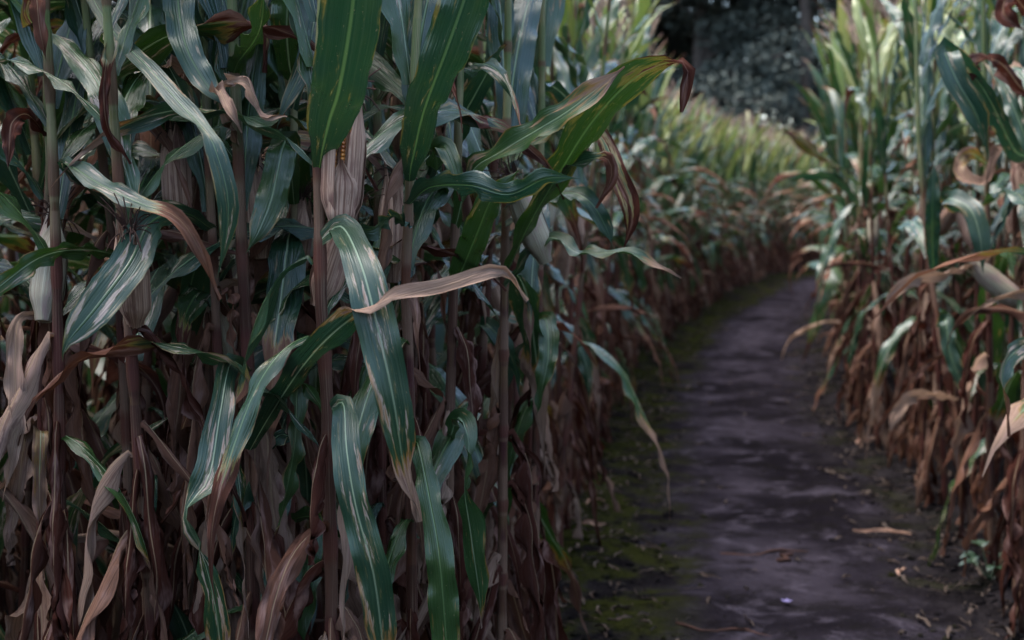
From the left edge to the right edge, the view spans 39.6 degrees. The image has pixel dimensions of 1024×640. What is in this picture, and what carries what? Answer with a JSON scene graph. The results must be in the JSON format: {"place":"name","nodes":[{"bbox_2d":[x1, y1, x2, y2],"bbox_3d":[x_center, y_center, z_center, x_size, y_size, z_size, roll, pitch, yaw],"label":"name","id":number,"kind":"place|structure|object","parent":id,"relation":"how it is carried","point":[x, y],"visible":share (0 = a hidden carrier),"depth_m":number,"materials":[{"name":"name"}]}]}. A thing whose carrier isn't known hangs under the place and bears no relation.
{"place":"outdoors","nodes":[
{"label":"outdoors","id":0,"kind":"place"},
{"bbox_2d":[0,228,1023,639],"bbox_3d":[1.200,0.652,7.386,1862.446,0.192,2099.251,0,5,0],"label":"ground","id":1,"kind":"structure","parent":0,"point":[588,584],"depth_m":6.08,"materials":[{"name":"soil"}]},
{"bbox_2d":[0,30,98,572],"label":"maize plant","id":2,"kind":"object","parent":1,"relation":"on","point":[12,255],"visible":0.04,"depth_m":4.48,"materials":[{"name":"plant"}]},
{"bbox_2d":[0,209,107,596],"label":"maize plant","id":3,"kind":"object","parent":1,"relation":"on","point":[25,514],"visible":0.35,"depth_m":2.50,"materials":[{"name":"green plant"}]},
{"bbox_2d":[0,43,109,627],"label":"maize plant","id":4,"kind":"object","parent":1,"relation":"on","point":[6,595],"visible":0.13,"depth_m":3.74,"materials":[{"name":"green plant"}]},
{"bbox_2d":[3,9,118,639],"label":"maize plant","id":5,"kind":"object","parent":1,"relation":"on","point":[73,483],"visible":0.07,"depth_m":2.98,"materials":[{"name":"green plant"}]},
{"bbox_2d":[0,17,122,607],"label":"maize plant","id":6,"kind":"object","parent":1,"relation":"on","point":[81,219],"visible":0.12,"depth_m":3.29,"materials":[{"name":"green plant"}]},
{"bbox_2d":[0,0,172,639],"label":"maize plant","id":7,"kind":"object","parent":1,"relation":"on","point":[47,287],"visible":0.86,"depth_m":2.37,"materials":[{"name":"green plant"}]},
{"bbox_2d":[0,18,178,639],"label":"maize plant","id":8,"kind":"object","parent":1,"relation":"on","point":[117,612],"visible":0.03,"depth_m":3.18,"materials":[{"name":"brown plant"}]},
{"bbox_2d":[13,17,168,639],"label":"maize plant","id":9,"kind":"object","parent":1,"relation":"on","point":[106,394],"visible":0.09,"depth_m":3.85,"materials":[{"name":"brown plant"}]},
{"bbox_2d":[2,91,186,631],"bbox_3d":[-1.229,-0.190,3.708,1.076,2.789,0.448,0,5,5],"label":"maize plant","id":10,"kind":"object","parent":1,"relation":"on","point":[84,398],"visible":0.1,"depth_m":3.68,"materials":[{"name":"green plant"}]},
{"bbox_2d":[0,0,191,619],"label":"maize plant","id":11,"kind":"object","parent":1,"relation":"on","point":[9,178],"visible":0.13,"depth_m":2.82,"materials":[{"name":"green plant"}]},
{"bbox_2d":[0,107,194,549],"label":"maize plant","id":12,"kind":"object","parent":1,"relation":"on","point":[167,321],"visible":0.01,"depth_m":3.65,"materials":[{"name":"green plant"}]},
{"bbox_2d":[62,3,189,639],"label":"maize plant","id":13,"kind":"object","parent":1,"relation":"on","point":[154,15],"visible":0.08,"depth_m":3.05,"materials":[{"name":"brown plant"}]},
{"bbox_2d":[84,224,172,565],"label":"maize plant","id":14,"kind":"object","parent":1,"relation":"on","point":[95,365],"visible":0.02,"depth_m":3.50,"materials":[{"name":"plant"}]},
{"bbox_2d":[0,0,267,609],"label":"maize plant","id":15,"kind":"object","parent":1,"relation":"on","point":[101,418],"visible":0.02,"depth_m":3.18,"materials":[{"name":"green plant"}]},
{"bbox_2d":[0,0,314,639],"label":"maize plant","id":16,"kind":"object","parent":1,"relation":"on","point":[29,456],"visible":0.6,"depth_m":2.40,"materials":[{"name":"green plant"}]},
{"bbox_2d":[0,1,417,617],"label":"maize plant","id":17,"kind":"object","parent":1,"relation":"on","point":[168,303],"visible":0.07,"depth_m":2.73,"materials":[{"name":"brown plant"}]},
{"bbox_2d":[80,40,339,639],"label":"maize plant","id":18,"kind":"object","parent":1,"relation":"on","point":[193,302],"visible":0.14,"depth_m":2.64,"materials":[{"name":"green plant"}]},
{"bbox_2d":[0,0,428,639],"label":"maize plant","id":19,"kind":"object","parent":1,"relation":"on","point":[140,308],"visible":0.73,"depth_m":2.32,"materials":[{"name":"green plant"}]},
{"bbox_2d":[0,0,434,639],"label":"maize plant","id":20,"kind":"object","parent":1,"relation":"on","point":[84,174],"visible":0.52,"depth_m":2.28,"materials":[{"name":"green plant"}]},
{"bbox_2d":[0,0,461,612],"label":"maize plant","id":21,"kind":"object","parent":1,"relation":"on","point":[386,78],"visible":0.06,"depth_m":2.58,"materials":[{"name":"green plant"}]},
{"bbox_2d":[62,0,444,639],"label":"maize plant","id":22,"kind":"object","parent":1,"relation":"on","point":[116,279],"visible":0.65,"depth_m":2.41,"materials":[{"name":"green plant"}]},
{"bbox_2d":[159,74,373,605],"bbox_3d":[-0.556,-0.041,2.794,0.733,2.956,1.011,0,2,0],"label":"maize plant","id":23,"kind":"object","parent":1,"relation":"on","point":[178,438],"visible":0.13,"depth_m":2.60,"materials":[{"name":"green plant"}]},
{"bbox_2d":[154,63,378,639],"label":"maize plant","id":24,"kind":"object","parent":1,"relation":"on","point":[272,89],"visible":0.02,"depth_m":2.99,"materials":[{"name":"brown plant"}]},
{"bbox_2d":[38,0,528,639],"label":"maize plant","id":25,"kind":"object","parent":1,"relation":"on","point":[210,616],"visible":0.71,"depth_m":2.35,"materials":[{"name":"green plant"}]},
{"bbox_2d":[18,0,564,639],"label":"maize plant","id":26,"kind":"object","parent":1,"relation":"on","point":[334,70],"visible":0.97,"depth_m":2.20,"materials":[{"name":"green plant"}]},
{"bbox_2d":[300,97,372,639],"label":"maize plant","id":27,"kind":"object","parent":1,"relation":"on","point":[314,382],"visible":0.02,"depth_m":3.25,"materials":[{"name":"brown plant"}]},
{"bbox_2d":[307,12,462,639],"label":"maize plant","id":28,"kind":"object","parent":1,"relation":"on","point":[374,464],"visible":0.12,"depth_m":2.70,"materials":[{"name":"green plant"}]},
{"bbox_2d":[234,37,544,632],"bbox_3d":[-0.284,-0.032,2.961,0.738,2.628,1.064,3,7,0],"label":"maize plant","id":29,"kind":"object","parent":1,"relation":"on","point":[487,72],"visible":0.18,"depth_m":2.83,"materials":[{"name":"green plant"}]},
{"bbox_2d":[229,0,552,639],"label":"maize plant","id":30,"kind":"object","parent":1,"relation":"on","point":[279,196],"visible":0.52,"depth_m":2.45,"materials":[{"name":"green plant"}]},
{"bbox_2d":[207,0,579,639],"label":"maize plant","id":31,"kind":"object","parent":1,"relation":"on","point":[433,41],"visible":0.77,"depth_m":2.32,"materials":[{"name":"green plant"}]},
{"bbox_2d":[262,0,554,639],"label":"maize plant","id":32,"kind":"object","parent":1,"relation":"on","point":[437,377],"visible":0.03,"depth_m":3.03,"materials":[{"name":"green plant"}]},
{"bbox_2d":[372,18,501,618],"bbox_3d":[-0.213,-0.083,3.483,0.608,2.929,1.096,-2,5,0],"label":"maize plant","id":33,"kind":"object","parent":1,"relation":"on","point":[438,264],"visible":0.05,"depth_m":3.47,"materials":[{"name":"brown plant"}]},
{"bbox_2d":[312,65,584,560],"bbox_3d":[-0.188,0.080,3.385,0.745,2.710,0.779,4,9,0],"label":"maize plant","id":34,"kind":"object","parent":1,"relation":"on","point":[446,216],"visible":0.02,"depth_m":3.42,"materials":[{"name":"green plant"}]},
{"bbox_2d":[301,66,624,639],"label":"maize plant","id":35,"kind":"object","parent":1,"relation":"on","point":[463,513],"visible":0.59,"depth_m":2.46,"materials":[{"name":"green plant"}]},
{"bbox_2d":[372,22,560,547],"bbox_3d":[-0.301,-0.258,4.613,0.936,2.808,0.532,-4,6,-36],"label":"maize plant","id":36,"kind":"object","parent":1,"relation":"on","point":[547,303],"visible":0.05,"depth_m":4.73,"materials":[{"name":"green plant"}]},
{"bbox_2d":[362,0,588,639],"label":"maize plant","id":37,"kind":"object","parent":1,"relation":"on","point":[557,91],"visible":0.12,"depth_m":3.25,"materials":[{"name":"brown plant"}]},
{"bbox_2d":[341,81,621,574],"bbox_3d":[-0.209,-0.190,3.748,1.002,2.747,0.454,-2,5,-21],"label":"maize plant","id":38,"kind":"object","parent":1,"relation":"on","point":[445,230],"visible":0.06,"depth_m":3.77,"materials":[{"name":"plant"}]},
{"bbox_2d":[434,0,568,639],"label":"maize plant","id":39,"kind":"object","parent":1,"relation":"on","point":[523,419],"visible":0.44,"depth_m":3.17,"materials":[{"name":"brown plant"}]},
{"bbox_2d":[438,62,566,638],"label":"maize plant","id":40,"kind":"object","parent":1,"relation":"on","point":[490,523],"visible":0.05,"depth_m":3.89,"materials":[{"name":"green plant"}]},
{"bbox_2d":[443,62,564,630],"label":"maize plant","id":41,"kind":"object","parent":1,"relation":"on","point":[554,434],"visible":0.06,"depth_m":4.29,"materials":[{"name":"brown plant"}]},
{"bbox_2d":[461,57,561,530],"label":"maize plant","id":42,"kind":"object","parent":1,"relation":"on","point":[556,498],"visible":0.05,"depth_m":4.42,"materials":[{"name":"brown plant"}]},
{"bbox_2d":[0,45,1023,639],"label":"maize field","id":43,"kind":"structure","parent":1,"relation":"on","point":[728,171],"depth_m":16.73,"materials":[{"name":"plant"}]},
{"bbox_2d":[461,10,589,639],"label":"maize plant","id":44,"kind":"object","parent":1,"relation":"on","point":[562,557],"visible":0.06,"depth_m":3.73,"materials":[{"name":"brown plant"}]},
{"bbox_2d":[461,57,592,547],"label":"maize plant","id":45,"kind":"object","parent":1,"relation":"on","point":[585,366],"visible":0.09,"depth_m":4.93,"materials":[{"name":"brown plant"}]},
{"bbox_2d":[496,0,607,537],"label":"maize plant","id":46,"kind":"object","parent":1,"relation":"on","point":[562,260],"visible":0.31,"depth_m":5.18,"materials":[{"name":"brown plant"}]},
{"bbox_2d":[410,0,694,639],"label":"maize plant","id":47,"kind":"object","parent":1,"relation":"on","point":[514,27],"visible":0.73,"depth_m":2.88,"materials":[{"name":"green plant"}]},
{"bbox_2d":[485,0,619,496],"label":"maize plant","id":48,"kind":"object","parent":1,"relation":"on","point":[591,53],"visible":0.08,"depth_m":5.57,"materials":[{"name":"green plant"}]},
{"bbox_2d":[511,0,599,529],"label":"maize plant","id":49,"kind":"object","parent":1,"relation":"on","point":[588,334],"visible":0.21,"depth_m":5.41,"materials":[{"name":"brown plant"}]},
{"bbox_2d":[523,0,629,414],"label":"maize plant","id":50,"kind":"object","parent":1,"relation":"on","point":[594,271],"visible":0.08,"depth_m":6.75,"materials":[{"name":"brown plant"}]},
{"bbox_2d":[534,59,638,462],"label":"maize plant","id":51,"kind":"object","parent":1,"relation":"on","point":[627,276],"visible":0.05,"depth_m":6.53,"materials":[{"name":"green plant"}]},
{"bbox_2d":[495,0,681,545],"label":"maize plant","id":52,"kind":"object","parent":1,"relation":"on","point":[567,78],"visible":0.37,"depth_m":4.79,"materials":[{"name":"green plant"}]},
{"bbox_2d":[519,0,661,446],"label":"maize plant","id":53,"kind":"object","parent":1,"relation":"on","point":[617,56],"visible":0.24,"depth_m":7.24,"materials":[{"name":"green plant"}]},
{"bbox_2d":[520,3,666,405],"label":"maize plant","id":54,"kind":"object","parent":1,"relation":"on","point":[612,291],"visible":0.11,"depth_m":7.48,"materials":[{"name":"green plant"}]},
{"bbox_2d":[554,0,641,512],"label":"maize plant","id":55,"kind":"object","parent":1,"relation":"on","point":[563,31],"visible":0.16,"depth_m":5.95,"materials":[{"name":"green plant"}]},
{"bbox_2d":[558,0,665,442],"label":"maize plant","id":56,"kind":"object","parent":1,"relation":"on","point":[638,264],"visible":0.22,"depth_m":7.46,"materials":[{"name":"green plant"}]},
{"bbox_2d":[552,0,679,442],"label":"maize plant","id":57,"kind":"object","parent":1,"relation":"on","point":[616,217],"visible":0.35,"depth_m":7.05,"materials":[{"name":"green plant"}]},
{"bbox_2d":[585,0,646,404],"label":"maize plant","id":58,"kind":"object","parent":1,"relation":"on","point":[617,376],"visible":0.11,"depth_m":8.46,"materials":[{"name":"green plant"}]},
{"bbox_2d":[574,3,659,480],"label":"maize plant","id":59,"kind":"object","parent":1,"relation":"on","point":[612,308],"visible":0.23,"depth_m":6.42,"materials":[{"name":"green plant"}]},
{"bbox_2d":[583,0,673,423],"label":"maize plant","id":60,"kind":"object","parent":1,"relation":"on","point":[642,6],"visible":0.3,"depth_m":7.94,"materials":[{"name":"green plant"}]},
{"bbox_2d":[585,0,680,418],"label":"maize plant","id":61,"kind":"object","parent":1,"relation":"on","point":[632,130],"visible":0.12,"depth_m":8.27,"materials":[{"name":"green plant"}]},
{"bbox_2d":[622,12,674,367],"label":"maize plant","id":62,"kind":"object","parent":1,"relation":"on","point":[651,93],"visible":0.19,"depth_m":10.16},
{"bbox_2d":[601,0,696,405],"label":"maize plant","id":63,"kind":"object","parent":1,"relation":"on","point":[641,117],"visible":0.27,"depth_m":8.63,"materials":[{"name":"green plant"}]},
{"bbox_2d":[622,104,678,350],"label":"maize plant","id":64,"kind":"object","parent":1,"relation":"on","point":[654,187],"visible":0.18,"depth_m":11.35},
{"bbox_2d":[630,105,699,349],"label":"maize plant","id":65,"kind":"object","parent":1,"relation":"on","point":[676,145],"visible":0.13,"depth_m":11.76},
{"bbox_2d":[591,0,744,122],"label":"broadleaf tree","id":66,"kind":"object","parent":1,"relation":"on","point":[658,43],"visible":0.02,"depth_m":48.19,"materials":[{"name":"green plant"}]},
{"bbox_2d":[622,63,731,349],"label":"maize plant","id":67,"kind":"object","parent":1,"relation":"on","point":[680,260],"visible":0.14,"depth_m":10.82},
{"bbox_2d":[594,0,829,134],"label":"broadleaf tree","id":68,"kind":"object","parent":1,"relation":"on","point":[697,57],"visible":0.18,"depth_m":45.00,"materials":[{"name":"green plant"}]},
{"bbox_2d":[652,0,828,127],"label":"broadleaf tree","id":69,"kind":"object","parent":1,"relation":"on","point":[683,32],"visible":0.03,"depth_m":48.11,"materials":[{"name":"green plant"}]},
{"bbox_2d":[515,290,1019,639],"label":"soil clods","id":70,"kind":"object","parent":1,"relation":"on","point":[930,506],"visible":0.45,"depth_m":5.89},
{"bbox_2d":[668,0,896,142],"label":"broadleaf tree","id":71,"kind":"object","parent":1,"relation":"on","point":[764,88],"visible":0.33,"depth_m":42.98,"materials":[{"name":"green plant"}]},
{"bbox_2d":[541,268,1023,639],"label":"leaf litter","id":72,"kind":"object","parent":1,"relation":"on","point":[900,632],"visible":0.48,"depth_m":5.98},
{"bbox_2d":[762,12,855,376],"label":"maize plant","id":73,"kind":"object","parent":1,"relation":"on","point":[820,117],"visible":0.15,"depth_m":10.00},
{"bbox_2d":[781,0,856,359],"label":"maize plant","id":74,"kind":"object","parent":1,"relation":"on","point":[827,294],"visible":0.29,"depth_m":9.68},
{"bbox_2d":[753,22,886,370],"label":"maize plant","id":75,"kind":"object","parent":1,"relation":"on","point":[830,124],"visible":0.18,"depth_m":10.38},
{"bbox_2d":[795,0,858,370],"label":"maize plant","id":76,"kind":"object","parent":1,"relation":"on","point":[846,159],"visible":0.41,"depth_m":9.17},
{"bbox_2d":[752,0,922,136],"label":"broadleaf tree","id":77,"kind":"object","parent":1,"relation":"on","point":[816,14],"depth_m":44.17,"materials":[{"name":"green plant"}]},
{"bbox_2d":[780,5,908,416],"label":"maize plant","id":78,"kind":"object","parent":1,"relation":"on","point":[806,146],"visible":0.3,"depth_m":8.34,"materials":[{"name":"green plant"}]},
{"bbox_2d":[794,17,906,352],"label":"maize plant","id":79,"kind":"object","parent":1,"relation":"on","point":[839,198],"visible":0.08,"depth_m":9.39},
{"bbox_2d":[813,0,906,410],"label":"maize plant","id":80,"kind":"object","parent":1,"relation":"on","point":[855,103],"visible":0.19,"depth_m":8.62,"materials":[{"name":"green plant"}]},
{"bbox_2d":[815,0,905,375],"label":"maize plant","id":81,"kind":"object","parent":1,"relation":"on","point":[827,252],"visible":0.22,"depth_m":8.71,"materials":[{"name":"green plant"}]},
{"bbox_2d":[813,7,918,437],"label":"maize plant","id":82,"kind":"object","parent":1,"relation":"on","point":[862,237],"visible":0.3,"depth_m":7.96,"materials":[{"name":"green plant"}]},
{"bbox_2d":[819,0,913,421],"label":"maize plant","id":83,"kind":"object","parent":1,"relation":"on","point":[884,224],"visible":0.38,"depth_m":8.23,"materials":[{"name":"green plant"}]},
{"bbox_2d":[846,0,918,442],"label":"maize plant","id":84,"kind":"object","parent":1,"relation":"on","point":[883,236],"visible":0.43,"depth_m":7.68,"materials":[{"name":"green plant"}]},
{"bbox_2d":[827,25,946,426],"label":"maize plant","id":85,"kind":"object","parent":1,"relation":"on","point":[896,204],"visible":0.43,"depth_m":8.05,"materials":[{"name":"green plant"}]},
{"bbox_2d":[815,13,973,454],"bbox_3d":[2.109,-0.394,7.407,0.862,2.910,0.784,3,6,29],"label":"maize plant","id":86,"kind":"object","parent":1,"relation":"on","point":[908,252],"visible":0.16,"depth_m":7.28,"materials":[{"name":"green plant"}]},
{"bbox_2d":[847,0,959,459],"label":"maize plant","id":87,"kind":"object","parent":1,"relation":"on","point":[877,69],"visible":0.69,"depth_m":6.97,"materials":[{"name":"green plant"}]},
{"bbox_2d":[844,0,982,450],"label":"maize plant","id":88,"kind":"object","parent":1,"relation":"on","point":[882,432],"visible":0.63,"depth_m":7.28,"materials":[{"name":"green plant"}]},
{"bbox_2d":[861,7,994,419],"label":"maize plant","id":89,"kind":"object","parent":1,"relation":"on","point":[965,130],"visible":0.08,"depth_m":7.69,"materials":[{"name":"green plant"}]},
{"bbox_2d":[865,0,996,466],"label":"maize plant","id":90,"kind":"object","parent":1,"relation":"on","point":[887,351],"visible":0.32,"depth_m":6.74,"materials":[{"name":"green plant"}]},
{"bbox_2d":[870,0,994,545],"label":"maize plant","id":91,"kind":"object","parent":1,"relation":"on","point":[952,362],"visible":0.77,"depth_m":5.38,"materials":[{"name":"green plant"}]},
{"bbox_2d":[907,0,962,485],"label":"maize plant","id":92,"kind":"object","parent":1,"relation":"on","point":[947,31],"visible":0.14,"depth_m":6.38,"materials":[{"name":"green plant"}]},
{"bbox_2d":[888,33,991,451],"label":"maize plant","id":93,"kind":"object","parent":1,"relation":"on","point":[960,278],"visible":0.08,"depth_m":7.09,"materials":[{"name":"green plant"}]},
{"bbox_2d":[880,0,1010,508],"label":"maize plant","id":94,"kind":"object","parent":1,"relation":"on","point":[905,31],"visible":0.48,"depth_m":5.92,"materials":[{"name":"green plant"}]},
{"bbox_2d":[893,0,997,471],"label":"maize plant","id":95,"kind":"object","parent":1,"relation":"on","point":[969,322],"visible":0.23,"depth_m":6.64,"materials":[{"name":"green plant"}]},
{"bbox_2d":[893,10,1012,471],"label":"maize plant","id":96,"kind":"object","parent":1,"relation":"on","point":[956,315],"visible":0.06,"depth_m":6.83,"materials":[{"name":"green plant"}]},
{"bbox_2d":[913,93,993,448],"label":"maize plant","id":97,"kind":"object","parent":1,"relation":"on","point":[949,141],"visible":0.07,"depth_m":7.21,"materials":[{"name":"green plant"}]},
{"bbox_2d":[885,0,1023,576],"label":"maize plant","id":98,"kind":"object","parent":1,"relation":"on","point":[992,281],"visible":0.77,"depth_m":4.76,"materials":[{"name":"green plant"}]},
{"bbox_2d":[894,0,1022,512],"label":"maize plant","id":99,"kind":"object","parent":1,"relation":"on","point":[976,195],"visible":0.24,"depth_m":5.65,"materials":[{"name":"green plant"}]},
{"bbox_2d":[912,0,1011,504],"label":"maize plant","id":100,"kind":"object","parent":1,"relation":"on","point":[923,407],"visible":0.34,"depth_m":6.06,"materials":[{"name":"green plant"}]},
{"bbox_2d":[916,0,1023,486],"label":"maize plant","id":101,"kind":"object","parent":1,"relation":"on","point":[994,24],"visible":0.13,"depth_m":6.39,"materials":[{"name":"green plant"}]},
{"bbox_2d":[927,0,1023,566],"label":"maize plant","id":102,"kind":"object","parent":1,"relation":"on","point":[1011,322],"visible":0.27,"depth_m":5.18,"materials":[{"name":"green plant"}]},
{"bbox_2d":[934,0,1023,639],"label":"maize plant","id":103,"kind":"object","parent":1,"relation":"on","point":[972,93],"visible":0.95,"depth_m":3.94,"materials":[{"name":"green plant"}]},
{"bbox_2d":[941,5,1023,524],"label":"maize plant","id":104,"kind":"object","parent":1,"relation":"on","point":[1001,262],"visible":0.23,"depth_m":5.38,"materials":[{"name":"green plant"}]},
{"bbox_2d":[946,61,1023,356],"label":"maize plant","id":105,"kind":"object","parent":1,"relation":"on","point":[1011,104],"visible":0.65,"depth_m":4.32,"materials":[{"name":"green plant"}]},
{"bbox_2d":[962,20,1023,590],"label":"maize plant","id":106,"kind":"object","parent":1,"relation":"on","point":[997,410],"visible":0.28,"depth_m":4.75,"materials":[{"name":"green plant"}]},
{"bbox_2d":[620,268,987,639],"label":"path","id":107,"kind":"structure","parent":0,"point":[773,496],"depth_m":5.89,"materials":[{"name":"soil"}]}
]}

